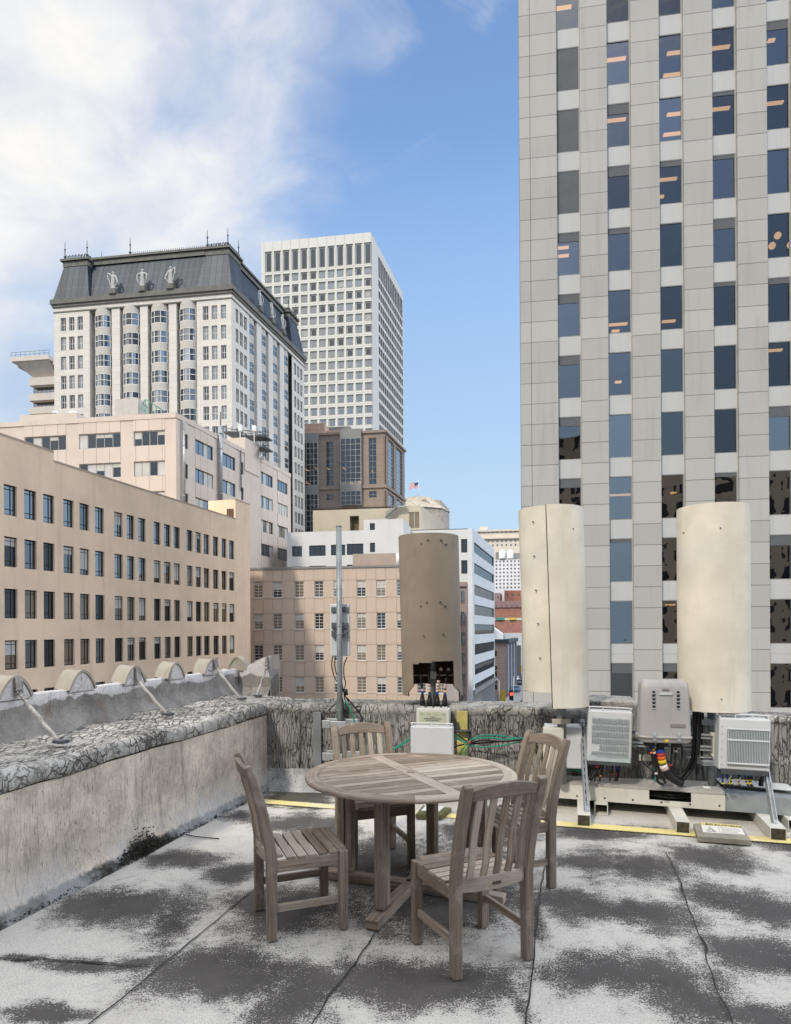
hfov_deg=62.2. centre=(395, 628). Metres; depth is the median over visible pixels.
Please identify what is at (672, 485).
window
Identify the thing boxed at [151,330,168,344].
bay window
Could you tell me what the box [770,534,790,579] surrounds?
window
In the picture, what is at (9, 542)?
window
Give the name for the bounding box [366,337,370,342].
window
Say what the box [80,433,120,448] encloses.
window
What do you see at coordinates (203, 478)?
window
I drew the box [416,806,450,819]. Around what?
notice slab
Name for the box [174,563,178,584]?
window
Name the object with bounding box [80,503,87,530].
window
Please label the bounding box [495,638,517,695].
beige street house
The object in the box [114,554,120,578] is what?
window
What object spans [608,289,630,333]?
window
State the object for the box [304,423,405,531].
granite bay building
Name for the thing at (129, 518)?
window
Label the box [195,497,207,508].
window
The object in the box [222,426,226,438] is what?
window
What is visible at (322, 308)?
window
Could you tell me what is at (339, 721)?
antenna pole
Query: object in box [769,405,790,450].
window
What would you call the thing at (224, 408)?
window
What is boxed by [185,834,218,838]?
twig
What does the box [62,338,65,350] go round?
window
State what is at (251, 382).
bay window
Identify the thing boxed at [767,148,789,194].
window
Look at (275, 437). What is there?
bay window
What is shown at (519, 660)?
dark street house
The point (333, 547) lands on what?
window
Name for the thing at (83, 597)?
window
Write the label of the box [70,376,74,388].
window
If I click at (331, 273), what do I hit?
window
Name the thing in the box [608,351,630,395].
window
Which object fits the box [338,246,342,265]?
window
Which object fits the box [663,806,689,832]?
square tube foot
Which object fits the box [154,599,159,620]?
window
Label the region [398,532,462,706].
brown antenna shroud
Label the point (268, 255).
window
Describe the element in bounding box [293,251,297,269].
window
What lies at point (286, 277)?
window
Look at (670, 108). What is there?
window
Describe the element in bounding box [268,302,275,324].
statue
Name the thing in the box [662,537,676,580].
window
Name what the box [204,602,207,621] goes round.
window
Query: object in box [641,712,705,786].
cable drop
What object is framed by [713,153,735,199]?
window
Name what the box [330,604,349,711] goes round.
panel antenna
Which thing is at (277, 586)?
window
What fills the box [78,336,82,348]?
window
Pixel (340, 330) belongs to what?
window
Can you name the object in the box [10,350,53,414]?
balcony tower
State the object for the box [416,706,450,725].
filter box
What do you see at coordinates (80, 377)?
window
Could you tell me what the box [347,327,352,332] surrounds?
window
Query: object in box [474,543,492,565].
window
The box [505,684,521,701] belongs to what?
pavement
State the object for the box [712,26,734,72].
window
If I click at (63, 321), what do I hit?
window
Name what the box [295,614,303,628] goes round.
window
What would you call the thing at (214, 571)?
window
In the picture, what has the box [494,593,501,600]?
peach house
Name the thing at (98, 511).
window
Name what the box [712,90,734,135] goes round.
window
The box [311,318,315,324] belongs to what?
window
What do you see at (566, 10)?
window
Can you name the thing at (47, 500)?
window
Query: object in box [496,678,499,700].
street lamp
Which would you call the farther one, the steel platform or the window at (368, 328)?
the window at (368, 328)
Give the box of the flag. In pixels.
[409,480,418,497]
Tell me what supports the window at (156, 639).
in the tan office building at (102, 578)
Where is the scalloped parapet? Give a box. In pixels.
[0,655,279,794]
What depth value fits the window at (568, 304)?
40.89 m
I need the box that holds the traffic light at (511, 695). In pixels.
[509,676,521,700]
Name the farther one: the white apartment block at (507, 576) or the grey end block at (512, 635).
the white apartment block at (507, 576)
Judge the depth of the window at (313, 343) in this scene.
228.35 m
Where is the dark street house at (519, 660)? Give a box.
[517,645,520,677]
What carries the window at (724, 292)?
in the office tower at (655, 243)
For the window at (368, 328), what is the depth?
225.52 m
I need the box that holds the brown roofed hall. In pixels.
[494,601,521,617]
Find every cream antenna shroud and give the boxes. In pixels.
[518,504,588,783]
[676,502,751,785]
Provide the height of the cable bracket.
0.140 m
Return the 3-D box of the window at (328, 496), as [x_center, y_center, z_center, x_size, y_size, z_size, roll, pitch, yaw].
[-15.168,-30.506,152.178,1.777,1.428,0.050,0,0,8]
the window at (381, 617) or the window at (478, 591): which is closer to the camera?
the window at (381, 617)
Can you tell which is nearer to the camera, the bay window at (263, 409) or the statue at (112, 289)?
the statue at (112, 289)
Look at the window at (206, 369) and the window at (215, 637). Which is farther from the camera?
the window at (206, 369)
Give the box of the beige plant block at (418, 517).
[313,501,443,531]
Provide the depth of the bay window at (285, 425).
140.13 m
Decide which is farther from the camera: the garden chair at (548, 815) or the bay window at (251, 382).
the bay window at (251, 382)
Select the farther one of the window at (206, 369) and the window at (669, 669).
the window at (206, 369)
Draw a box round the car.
[512,686,520,691]
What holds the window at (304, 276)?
in the white grid tower at (344, 293)
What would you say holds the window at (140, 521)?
in the tan office building at (102, 578)
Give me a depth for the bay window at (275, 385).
135.32 m
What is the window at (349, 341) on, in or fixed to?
in the white grid tower at (344, 293)
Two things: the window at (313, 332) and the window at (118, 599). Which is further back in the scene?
the window at (313, 332)
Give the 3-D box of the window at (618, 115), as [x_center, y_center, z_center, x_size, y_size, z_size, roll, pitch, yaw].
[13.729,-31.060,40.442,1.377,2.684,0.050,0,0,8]
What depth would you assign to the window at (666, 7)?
40.01 m
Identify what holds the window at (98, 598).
in the tan office building at (102, 578)
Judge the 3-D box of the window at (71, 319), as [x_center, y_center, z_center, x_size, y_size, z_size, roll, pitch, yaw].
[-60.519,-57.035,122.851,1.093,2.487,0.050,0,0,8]
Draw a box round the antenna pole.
[322,525,359,760]
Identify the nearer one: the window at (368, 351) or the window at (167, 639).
the window at (167, 639)
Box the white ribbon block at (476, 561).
[411,528,495,700]
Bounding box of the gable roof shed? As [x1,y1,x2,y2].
[495,628,502,638]
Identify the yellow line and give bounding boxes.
[264,799,790,843]
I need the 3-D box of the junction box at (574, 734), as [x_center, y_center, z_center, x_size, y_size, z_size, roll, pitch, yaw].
[1.506,1.060,5.922,0.340,0.372,0.280,0,0,11]
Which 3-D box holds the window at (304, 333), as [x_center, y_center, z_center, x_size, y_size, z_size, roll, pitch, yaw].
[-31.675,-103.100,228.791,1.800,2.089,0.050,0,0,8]
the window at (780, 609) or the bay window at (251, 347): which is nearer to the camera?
the window at (780, 609)
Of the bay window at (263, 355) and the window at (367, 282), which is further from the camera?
the window at (367, 282)
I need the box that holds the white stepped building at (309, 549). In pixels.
[287,519,410,566]
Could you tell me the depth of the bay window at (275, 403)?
135.29 m
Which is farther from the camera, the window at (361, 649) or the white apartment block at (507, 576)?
the white apartment block at (507, 576)
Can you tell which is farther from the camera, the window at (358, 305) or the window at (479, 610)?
the window at (358, 305)
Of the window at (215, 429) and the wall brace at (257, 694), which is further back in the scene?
the window at (215, 429)
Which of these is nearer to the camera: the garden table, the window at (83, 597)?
the garden table
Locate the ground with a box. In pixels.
[495,673,521,700]
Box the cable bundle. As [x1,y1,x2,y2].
[345,697,593,772]
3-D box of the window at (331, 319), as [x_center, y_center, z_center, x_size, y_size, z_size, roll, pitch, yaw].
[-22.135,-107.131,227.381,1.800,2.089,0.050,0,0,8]
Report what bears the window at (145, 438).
in the ribbon window building at (174, 455)
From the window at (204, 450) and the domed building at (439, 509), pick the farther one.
the domed building at (439, 509)
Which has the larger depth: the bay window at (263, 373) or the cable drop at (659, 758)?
the bay window at (263, 373)
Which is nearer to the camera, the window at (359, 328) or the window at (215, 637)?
the window at (215, 637)
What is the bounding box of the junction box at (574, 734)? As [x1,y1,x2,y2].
[543,723,581,768]
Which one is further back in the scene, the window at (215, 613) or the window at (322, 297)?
the window at (322, 297)
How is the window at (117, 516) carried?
in the tan office building at (102, 578)
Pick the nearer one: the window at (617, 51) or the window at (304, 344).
the window at (617, 51)
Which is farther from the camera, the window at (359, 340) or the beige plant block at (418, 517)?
the window at (359, 340)
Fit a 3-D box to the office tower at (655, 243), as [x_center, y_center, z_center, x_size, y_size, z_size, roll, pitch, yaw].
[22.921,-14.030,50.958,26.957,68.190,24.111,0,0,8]
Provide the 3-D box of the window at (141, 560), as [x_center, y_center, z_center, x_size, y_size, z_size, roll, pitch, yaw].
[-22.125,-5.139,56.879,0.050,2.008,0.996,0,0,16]
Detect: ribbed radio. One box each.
[586,706,631,766]
[714,713,770,775]
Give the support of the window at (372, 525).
in the white stepped building at (309, 549)
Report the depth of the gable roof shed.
222.00 m
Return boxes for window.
[4,484,14,515]
[4,536,14,566]
[4,588,15,617]
[5,640,15,669]
[24,489,34,519]
[24,539,34,569]
[25,436,65,449]
[25,590,34,618]
[25,640,35,667]
[34,387,53,393]
[34,402,53,406]
[43,494,52,523]
[43,542,52,570]
[44,591,52,618]
[44,639,53,666]
[61,318,65,330]
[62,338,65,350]
[62,357,65,369]
[62,377,65,388]
[62,396,65,408]
[63,499,71,527]
[63,546,71,572]
[64,593,72,618]
[64,639,72,665]
[70,318,73,330]
[70,337,74,349]
[70,356,74,368]
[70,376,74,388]
[70,395,74,407]
[78,317,82,329]
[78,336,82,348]
[79,356,82,368]
[79,375,82,387]
[79,395,82,407]
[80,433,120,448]
[80,463,120,477]
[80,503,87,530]
[80,548,87,574]
[80,594,87,619]
[80,639,87,663]
[95,314,111,328]
[95,334,111,348]
[95,354,111,367]
[95,373,111,387]
[95,393,111,406]
[95,413,111,416]
[95,507,102,533]
[95,551,102,576]
[95,595,102,619]
[96,638,102,662]
[114,512,120,536]
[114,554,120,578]
[115,596,121,619]
[115,638,121,661]
[123,312,139,326]
[123,332,139,345]
[123,352,139,365]
[123,371,139,385]
[123,391,140,399]
[127,515,132,539]
[127,556,132,579]
[127,597,132,619]
[127,638,133,660]
[134,430,164,445]
[134,461,164,476]
[138,518,143,541]
[139,558,144,580]
[139,598,144,620]
[139,637,144,659]
[151,310,168,324]
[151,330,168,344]
[151,350,168,364]
[151,370,168,385]
[151,389,168,404]
[152,409,168,413]
[154,522,158,544]
[154,560,158,582]
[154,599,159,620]
[154,637,159,658]
[164,524,168,546]
[164,562,168,583]
[164,599,169,620]
[165,637,169,657]
[174,527,178,548]
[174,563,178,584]
[174,600,178,620]
[174,637,178,656]
[179,307,196,321]
[180,327,196,341]
[180,347,196,361]
[180,368,196,381]
[180,388,196,401]
[180,408,196,420]
[187,530,190,550]
[187,565,190,585]
[187,601,191,620]
[187,636,191,655]
[195,440,211,459]
[195,468,211,487]
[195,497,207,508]
[195,532,199,552]
[196,567,199,586]
[196,602,199,620]
[196,636,199,655]
[203,307,208,319]
[203,327,208,339]
[204,347,208,359]
[204,367,208,379]
[204,387,208,399]
[204,407,208,419]
[204,534,207,553]
[204,568,207,587]
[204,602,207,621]
[204,636,208,654]
[212,306,216,318]
[212,326,216,338]
[212,346,217,359]
[212,366,217,379]
[213,386,217,399]
[213,406,217,419]
[213,427,217,434]
[213,536,216,555]
[213,570,216,588]
[213,603,217,621]
[214,636,217,654]
[221,305,225,318]
[221,325,225,338]
[222,346,225,358]
[222,366,226,378]
[222,386,226,398]
[222,406,226,418]
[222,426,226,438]
[222,539,224,557]
[222,571,224,589]
[222,603,225,621]
[222,636,225,653]
[223,453,233,469]
[223,480,234,496]
[229,540,232,558]
[229,572,232,590]
[229,604,232,621]
[230,635,233,652]
[249,322,253,337]
[249,341,253,356]
[249,360,253,375]
[250,380,253,393]
[250,399,253,412]
[250,418,254,429]
[254,582,262,597]
[254,614,262,628]
[254,645,262,659]
[261,472,271,487]
[261,496,271,510]
[261,520,271,533]
[261,544,271,557]
[262,334,265,348]
[262,352,265,366]
[262,371,265,384]
[262,389,265,402]
[262,407,265,420]
[266,253,270,271]
[266,276,270,282]
[273,344,276,357]
[273,362,276,375]
[273,380,277,393]
[273,397,277,411]
[273,415,277,428]
[273,433,277,446]
[273,582,281,597]
[273,614,281,628]
[273,645,281,659]
[274,451,277,463]
[275,252,279,270]
[275,276,279,281]
[275,287,279,292]
[277,480,286,494]
[277,503,286,516]
[277,525,286,538]
[278,548,286,560]
[280,677,282,691]
[284,251,288,269]
[284,275,288,280]
[284,286,288,292]
[284,355,287,367]
[284,372,287,384]
[284,389,287,401]
[284,406,287,418]
[284,423,288,436]
[285,440,288,452]
[285,457,288,469]
[292,546,301,556]
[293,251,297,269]
[293,274,297,279]
[293,285,297,291]
[293,297,297,302]
[295,581,303,596]
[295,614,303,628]
[295,645,303,659]
[296,677,303,691]
[302,250,306,268]
[302,273,306,279]
[302,285,306,290]
[302,296,306,301]
[302,307,306,313]
[302,319,306,324]
[302,330,306,336]
[302,342,306,347]
[309,545,325,555]
[311,249,315,267]
[311,273,315,278]
[311,284,315,289]
[311,295,315,301]
[311,307,315,312]
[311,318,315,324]
[311,330,315,335]
[311,341,315,346]
[315,581,323,596]
[315,613,323,628]
[315,645,323,659]
[315,677,323,691]
[320,248,324,266]
[320,272,324,277]
[320,283,324,289]
[320,295,324,300]
[320,306,324,311]
[320,317,324,323]
[320,329,324,334]
[320,340,324,346]
[326,442,333,485]
[326,494,333,499]
[329,247,333,265]
[329,271,333,276]
[329,282,333,288]
[329,294,333,299]
[329,305,333,311]
[329,317,333,322]
[329,328,333,334]
[329,340,333,345]
[331,545,344,554]
[334,581,342,596]
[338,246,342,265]
[338,270,342,276]
[338,282,342,287]
[338,293,342,299]
[338,305,342,310]
[338,316,342,321]
[338,328,342,333]
[338,339,342,344]
[338,350,343,356]
[347,245,351,264]
[347,269,351,275]
[347,281,351,286]
[347,292,351,298]
[347,304,351,309]
[347,315,351,321]
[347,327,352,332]
[347,338,352,344]
[347,544,362,554]
[348,350,352,355]
[356,245,360,263]
[356,269,360,274]
[356,280,360,286]
[356,292,361,297]
[356,303,361,309]
[356,315,361,320]
[357,326,361,332]
[357,338,361,343]
[357,349,361,355]
[357,580,365,595]
[357,613,365,628]
[357,645,365,659]
[357,677,365,692]
[365,244,370,262]
[365,268,370,273]
[365,279,370,285]
[366,291,370,296]
[366,302,370,308]
[366,314,370,319]
[366,325,370,331]
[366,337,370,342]
[366,349,370,354]
[369,438,376,483]
[369,491,376,497]
[370,523,374,529]
[370,543,374,551]
[376,580,385,595]
[377,613,385,628]
[377,645,385,659]
[377,677,385,692]
[388,440,392,488]
[388,494,392,505]
[396,448,400,494]
[397,580,399,595]
[397,613,400,627]
[397,645,401,659]
[397,677,401,692]
[417,684,425,692]
[439,684,443,692]
[461,539,466,552]
[461,560,466,573]
[461,591,464,602]
[461,611,464,623]
[461,632,464,643]
[461,653,464,664]
[462,673,464,684]
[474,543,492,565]
[474,563,492,582]
[474,585,492,600]
[475,605,492,616]
[475,624,492,634]
[475,641,493,654]
[475,658,493,674]
[475,674,493,687]
[556,0,578,30]
[556,46,578,91]
[557,108,578,152]
[557,170,579,214]
[557,231,579,275]
[558,293,579,336]
[558,355,580,398]
[558,416,580,459]
[559,478,580,505]
[606,0,628,23]
[607,40,628,85]
[607,102,629,147]
[607,164,629,209]
[608,227,630,271]
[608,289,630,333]
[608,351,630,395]
[609,414,631,457]
[609,476,631,519]
[610,538,631,581]
[610,601,632,643]
[610,663,632,697]
[658,0,680,16]
[659,33,680,78]
[659,96,681,141]
[659,159,681,204]
[660,222,682,267]
[660,285,682,329]
[661,348,682,392]
[661,411,683,455]
[661,474,683,518]
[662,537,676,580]
[662,600,676,643]
[663,663,676,678]
[712,0,733,8]
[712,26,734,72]
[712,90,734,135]
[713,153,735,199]
[713,217,735,262]
[713,281,735,326]
[714,344,736,389]
[714,408,736,453]
[715,472,736,501]
[766,19,788,65]
[767,83,788,129]
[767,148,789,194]
[768,212,789,258]
[768,276,790,322]
[768,341,790,386]
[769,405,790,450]
[769,470,790,514]
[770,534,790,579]
[770,599,790,643]
[770,663,790,707]
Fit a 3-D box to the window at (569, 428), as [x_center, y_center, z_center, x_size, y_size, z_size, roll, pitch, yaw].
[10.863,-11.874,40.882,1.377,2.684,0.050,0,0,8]
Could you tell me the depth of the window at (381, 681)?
79.81 m
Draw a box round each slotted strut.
[579,719,589,811]
[764,771,778,823]
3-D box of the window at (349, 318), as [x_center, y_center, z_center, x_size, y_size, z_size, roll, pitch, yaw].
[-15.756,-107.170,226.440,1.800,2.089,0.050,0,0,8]
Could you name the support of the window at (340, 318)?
in the white grid tower at (344, 293)
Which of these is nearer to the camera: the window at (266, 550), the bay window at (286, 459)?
the window at (266, 550)
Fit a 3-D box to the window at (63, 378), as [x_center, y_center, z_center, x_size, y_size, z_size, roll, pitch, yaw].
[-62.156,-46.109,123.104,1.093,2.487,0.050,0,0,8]
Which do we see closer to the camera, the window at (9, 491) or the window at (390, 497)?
the window at (9, 491)
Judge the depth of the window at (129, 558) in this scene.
55.54 m
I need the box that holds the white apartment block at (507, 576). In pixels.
[495,550,520,600]
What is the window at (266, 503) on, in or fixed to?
in the ribbon window building at (174, 455)
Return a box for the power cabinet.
[635,679,691,747]
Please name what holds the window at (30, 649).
in the tan office building at (102, 578)
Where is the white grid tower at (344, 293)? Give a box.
[261,232,403,446]
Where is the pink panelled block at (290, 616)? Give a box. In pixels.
[250,553,458,700]
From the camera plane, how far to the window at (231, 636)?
71.71 m
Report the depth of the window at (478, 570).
121.35 m
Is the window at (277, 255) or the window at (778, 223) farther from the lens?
the window at (277, 255)
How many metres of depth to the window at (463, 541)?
108.39 m
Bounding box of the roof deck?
[0,791,790,1023]
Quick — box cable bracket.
[456,722,468,736]
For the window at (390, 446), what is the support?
in the granite bay building at (347, 467)
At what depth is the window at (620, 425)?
40.45 m
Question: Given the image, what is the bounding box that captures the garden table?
[305,753,517,929]
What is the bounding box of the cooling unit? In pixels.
[115,398,161,415]
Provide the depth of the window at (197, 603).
65.45 m
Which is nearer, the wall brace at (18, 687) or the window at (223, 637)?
the wall brace at (18, 687)
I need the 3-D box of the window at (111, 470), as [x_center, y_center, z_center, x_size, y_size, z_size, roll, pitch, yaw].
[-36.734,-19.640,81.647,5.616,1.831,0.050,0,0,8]
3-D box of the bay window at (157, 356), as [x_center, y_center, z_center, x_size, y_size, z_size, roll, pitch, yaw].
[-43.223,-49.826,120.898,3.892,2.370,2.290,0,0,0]
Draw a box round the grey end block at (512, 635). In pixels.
[503,633,521,672]
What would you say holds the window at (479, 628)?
in the white ribbon block at (476, 561)
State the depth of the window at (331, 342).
227.40 m
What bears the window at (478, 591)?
in the white ribbon block at (476, 561)
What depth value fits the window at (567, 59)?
40.87 m
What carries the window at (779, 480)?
in the office tower at (655, 243)
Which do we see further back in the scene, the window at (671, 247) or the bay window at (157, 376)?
the bay window at (157, 376)
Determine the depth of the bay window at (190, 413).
119.16 m
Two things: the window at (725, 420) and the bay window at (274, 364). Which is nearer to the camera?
the window at (725, 420)
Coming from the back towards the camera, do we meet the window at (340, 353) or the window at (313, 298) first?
the window at (313, 298)
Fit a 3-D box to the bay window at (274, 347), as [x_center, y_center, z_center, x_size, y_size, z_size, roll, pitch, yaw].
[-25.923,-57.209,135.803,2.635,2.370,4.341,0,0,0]
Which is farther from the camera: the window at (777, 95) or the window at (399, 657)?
the window at (399, 657)
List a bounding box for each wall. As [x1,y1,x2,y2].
[0,694,290,930]
[235,695,790,805]
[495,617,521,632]
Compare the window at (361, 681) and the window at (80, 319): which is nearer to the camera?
the window at (361, 681)
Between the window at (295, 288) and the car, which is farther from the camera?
the window at (295, 288)
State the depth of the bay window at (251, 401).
125.37 m
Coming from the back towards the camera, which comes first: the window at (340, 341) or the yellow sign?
the window at (340, 341)
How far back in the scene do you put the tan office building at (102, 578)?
52.67 m
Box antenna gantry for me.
[224,424,272,459]
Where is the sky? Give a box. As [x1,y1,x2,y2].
[0,0,520,530]
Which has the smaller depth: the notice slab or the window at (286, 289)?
the notice slab
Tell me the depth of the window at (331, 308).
227.40 m
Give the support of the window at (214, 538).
in the tan office building at (102, 578)
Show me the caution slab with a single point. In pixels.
(729, 832)
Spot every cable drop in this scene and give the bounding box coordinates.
[589,765,619,781]
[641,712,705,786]
[721,774,763,788]
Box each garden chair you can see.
[234,751,347,941]
[330,721,414,870]
[411,775,547,980]
[466,729,570,891]
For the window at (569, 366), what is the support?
in the office tower at (655, 243)
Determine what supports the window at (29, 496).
in the tan office building at (102, 578)
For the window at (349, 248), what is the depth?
226.46 m
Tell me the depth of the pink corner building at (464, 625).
92.03 m
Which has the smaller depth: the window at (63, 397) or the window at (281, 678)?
the window at (281, 678)
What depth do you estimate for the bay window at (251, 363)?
125.43 m
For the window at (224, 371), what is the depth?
118.49 m
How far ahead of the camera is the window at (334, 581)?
80.61 m
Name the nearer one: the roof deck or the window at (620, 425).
the roof deck
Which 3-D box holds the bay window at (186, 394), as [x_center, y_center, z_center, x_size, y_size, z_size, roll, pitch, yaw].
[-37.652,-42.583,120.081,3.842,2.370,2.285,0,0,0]
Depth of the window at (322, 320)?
227.90 m
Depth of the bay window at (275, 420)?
135.26 m
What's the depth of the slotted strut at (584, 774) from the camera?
5.68 m
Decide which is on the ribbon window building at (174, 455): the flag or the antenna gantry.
the antenna gantry
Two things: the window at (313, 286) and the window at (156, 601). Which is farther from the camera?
the window at (313, 286)
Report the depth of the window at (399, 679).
79.48 m
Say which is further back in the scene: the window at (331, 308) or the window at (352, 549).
the window at (331, 308)
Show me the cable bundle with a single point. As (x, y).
(470, 743)
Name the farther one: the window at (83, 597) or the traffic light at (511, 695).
the traffic light at (511, 695)
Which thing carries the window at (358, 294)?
in the white grid tower at (344, 293)
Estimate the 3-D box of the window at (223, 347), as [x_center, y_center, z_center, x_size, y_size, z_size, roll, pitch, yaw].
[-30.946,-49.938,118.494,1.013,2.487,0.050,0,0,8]
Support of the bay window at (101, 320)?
in the mansard hotel tower at (205, 342)
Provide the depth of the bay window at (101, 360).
121.60 m
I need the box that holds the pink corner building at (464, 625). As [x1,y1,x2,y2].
[459,582,468,700]
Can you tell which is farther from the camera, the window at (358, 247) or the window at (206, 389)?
the window at (358, 247)
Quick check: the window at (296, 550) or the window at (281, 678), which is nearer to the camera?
the window at (281, 678)
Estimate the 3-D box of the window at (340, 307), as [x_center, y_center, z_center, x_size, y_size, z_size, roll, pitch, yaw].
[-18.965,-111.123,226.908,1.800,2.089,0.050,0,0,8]
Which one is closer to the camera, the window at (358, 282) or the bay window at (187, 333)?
the bay window at (187, 333)
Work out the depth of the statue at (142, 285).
119.93 m
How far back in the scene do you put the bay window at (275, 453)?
135.19 m
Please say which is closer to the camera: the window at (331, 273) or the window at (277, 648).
the window at (277, 648)
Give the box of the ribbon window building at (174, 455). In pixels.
[0,411,290,567]
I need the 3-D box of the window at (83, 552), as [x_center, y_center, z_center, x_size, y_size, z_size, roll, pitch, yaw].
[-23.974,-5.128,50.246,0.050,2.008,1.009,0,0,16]
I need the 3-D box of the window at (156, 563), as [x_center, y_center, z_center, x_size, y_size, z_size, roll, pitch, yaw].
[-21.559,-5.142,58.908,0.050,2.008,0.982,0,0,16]
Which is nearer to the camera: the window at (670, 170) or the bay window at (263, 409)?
the window at (670, 170)
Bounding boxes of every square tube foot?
[577,799,590,825]
[594,801,607,815]
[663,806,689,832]
[745,812,786,839]
[777,815,790,831]
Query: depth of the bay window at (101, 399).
121.60 m
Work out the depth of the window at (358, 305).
225.99 m
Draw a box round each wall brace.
[14,677,68,743]
[134,668,173,715]
[213,657,246,699]
[253,656,268,696]
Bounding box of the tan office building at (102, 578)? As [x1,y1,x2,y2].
[0,433,250,691]
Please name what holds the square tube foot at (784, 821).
on the roof deck
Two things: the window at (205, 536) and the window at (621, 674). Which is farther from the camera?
the window at (205, 536)
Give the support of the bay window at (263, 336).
in the mansard hotel tower at (205, 342)
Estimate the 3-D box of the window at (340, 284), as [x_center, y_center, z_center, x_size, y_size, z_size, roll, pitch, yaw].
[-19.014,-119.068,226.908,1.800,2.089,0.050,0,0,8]
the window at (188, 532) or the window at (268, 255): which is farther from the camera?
the window at (268, 255)
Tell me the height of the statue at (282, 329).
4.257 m
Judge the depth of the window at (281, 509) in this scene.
108.95 m
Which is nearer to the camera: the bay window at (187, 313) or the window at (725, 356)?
the window at (725, 356)
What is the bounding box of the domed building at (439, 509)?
[405,496,449,528]
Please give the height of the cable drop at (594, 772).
0.186 m
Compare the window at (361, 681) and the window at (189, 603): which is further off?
the window at (361, 681)
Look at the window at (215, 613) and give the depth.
68.58 m
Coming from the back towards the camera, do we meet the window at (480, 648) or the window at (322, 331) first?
the window at (322, 331)
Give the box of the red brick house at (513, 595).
[504,590,520,600]
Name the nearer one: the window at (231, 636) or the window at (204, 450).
the window at (231, 636)
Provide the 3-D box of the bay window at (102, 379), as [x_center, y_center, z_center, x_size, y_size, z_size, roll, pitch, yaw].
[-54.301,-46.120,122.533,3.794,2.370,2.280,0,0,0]
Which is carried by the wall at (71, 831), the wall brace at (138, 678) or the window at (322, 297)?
the wall brace at (138, 678)
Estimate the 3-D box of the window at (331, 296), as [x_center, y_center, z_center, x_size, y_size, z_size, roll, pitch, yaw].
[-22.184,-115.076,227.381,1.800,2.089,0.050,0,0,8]
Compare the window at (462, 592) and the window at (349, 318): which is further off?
the window at (349, 318)
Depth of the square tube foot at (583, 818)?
5.41 m
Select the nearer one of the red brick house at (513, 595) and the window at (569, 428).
the window at (569, 428)
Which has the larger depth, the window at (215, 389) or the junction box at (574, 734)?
the window at (215, 389)
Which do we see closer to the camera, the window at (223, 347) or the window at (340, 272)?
the window at (223, 347)
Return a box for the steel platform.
[524,774,790,815]
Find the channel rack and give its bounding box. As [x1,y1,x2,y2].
[585,727,714,760]
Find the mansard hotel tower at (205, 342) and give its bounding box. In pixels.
[50,230,306,531]
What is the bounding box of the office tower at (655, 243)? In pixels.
[518,0,790,712]
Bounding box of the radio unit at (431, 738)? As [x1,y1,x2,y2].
[411,722,453,754]
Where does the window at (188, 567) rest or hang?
in the tan office building at (102, 578)
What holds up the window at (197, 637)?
in the tan office building at (102, 578)
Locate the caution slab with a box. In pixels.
[693,822,750,845]
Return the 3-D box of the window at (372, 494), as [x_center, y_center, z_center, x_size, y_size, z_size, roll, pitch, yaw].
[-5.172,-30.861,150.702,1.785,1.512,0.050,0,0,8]
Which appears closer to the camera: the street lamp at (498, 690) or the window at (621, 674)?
the window at (621, 674)
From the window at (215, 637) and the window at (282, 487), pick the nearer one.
the window at (215, 637)
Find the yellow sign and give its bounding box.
[501,690,504,700]
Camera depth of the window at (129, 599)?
55.52 m
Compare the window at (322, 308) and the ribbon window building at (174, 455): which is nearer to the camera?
the ribbon window building at (174, 455)
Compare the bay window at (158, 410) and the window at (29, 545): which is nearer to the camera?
the window at (29, 545)
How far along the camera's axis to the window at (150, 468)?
80.69 m
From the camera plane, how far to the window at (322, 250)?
227.85 m
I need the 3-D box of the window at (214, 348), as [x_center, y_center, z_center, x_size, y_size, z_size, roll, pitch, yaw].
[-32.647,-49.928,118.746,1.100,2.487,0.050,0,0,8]
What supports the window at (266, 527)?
in the ribbon window building at (174, 455)
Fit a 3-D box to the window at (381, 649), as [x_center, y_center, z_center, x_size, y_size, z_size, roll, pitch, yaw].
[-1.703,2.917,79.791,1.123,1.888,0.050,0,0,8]
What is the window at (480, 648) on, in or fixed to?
in the white ribbon block at (476, 561)
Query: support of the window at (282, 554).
in the ribbon window building at (174, 455)
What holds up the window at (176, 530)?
in the tan office building at (102, 578)
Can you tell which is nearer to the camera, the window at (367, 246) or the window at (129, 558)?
the window at (129, 558)
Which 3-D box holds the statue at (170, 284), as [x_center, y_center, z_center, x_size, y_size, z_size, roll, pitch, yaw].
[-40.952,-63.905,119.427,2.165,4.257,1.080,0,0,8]
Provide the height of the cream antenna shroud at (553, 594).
2.442 m
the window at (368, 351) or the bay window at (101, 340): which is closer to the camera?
the bay window at (101, 340)
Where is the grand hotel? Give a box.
[476,526,519,592]
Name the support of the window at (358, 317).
in the white grid tower at (344, 293)
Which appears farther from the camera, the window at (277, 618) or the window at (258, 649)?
the window at (258, 649)
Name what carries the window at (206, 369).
in the mansard hotel tower at (205, 342)
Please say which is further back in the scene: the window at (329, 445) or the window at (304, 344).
the window at (304, 344)
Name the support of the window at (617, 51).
in the office tower at (655, 243)
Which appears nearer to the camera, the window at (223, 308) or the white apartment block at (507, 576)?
the window at (223, 308)
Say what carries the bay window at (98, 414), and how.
in the mansard hotel tower at (205, 342)
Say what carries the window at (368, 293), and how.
in the white grid tower at (344, 293)
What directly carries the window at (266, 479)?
in the ribbon window building at (174, 455)
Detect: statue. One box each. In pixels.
[107,272,117,293]
[136,269,147,291]
[165,266,175,288]
[256,290,263,312]
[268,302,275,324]
[279,314,285,335]

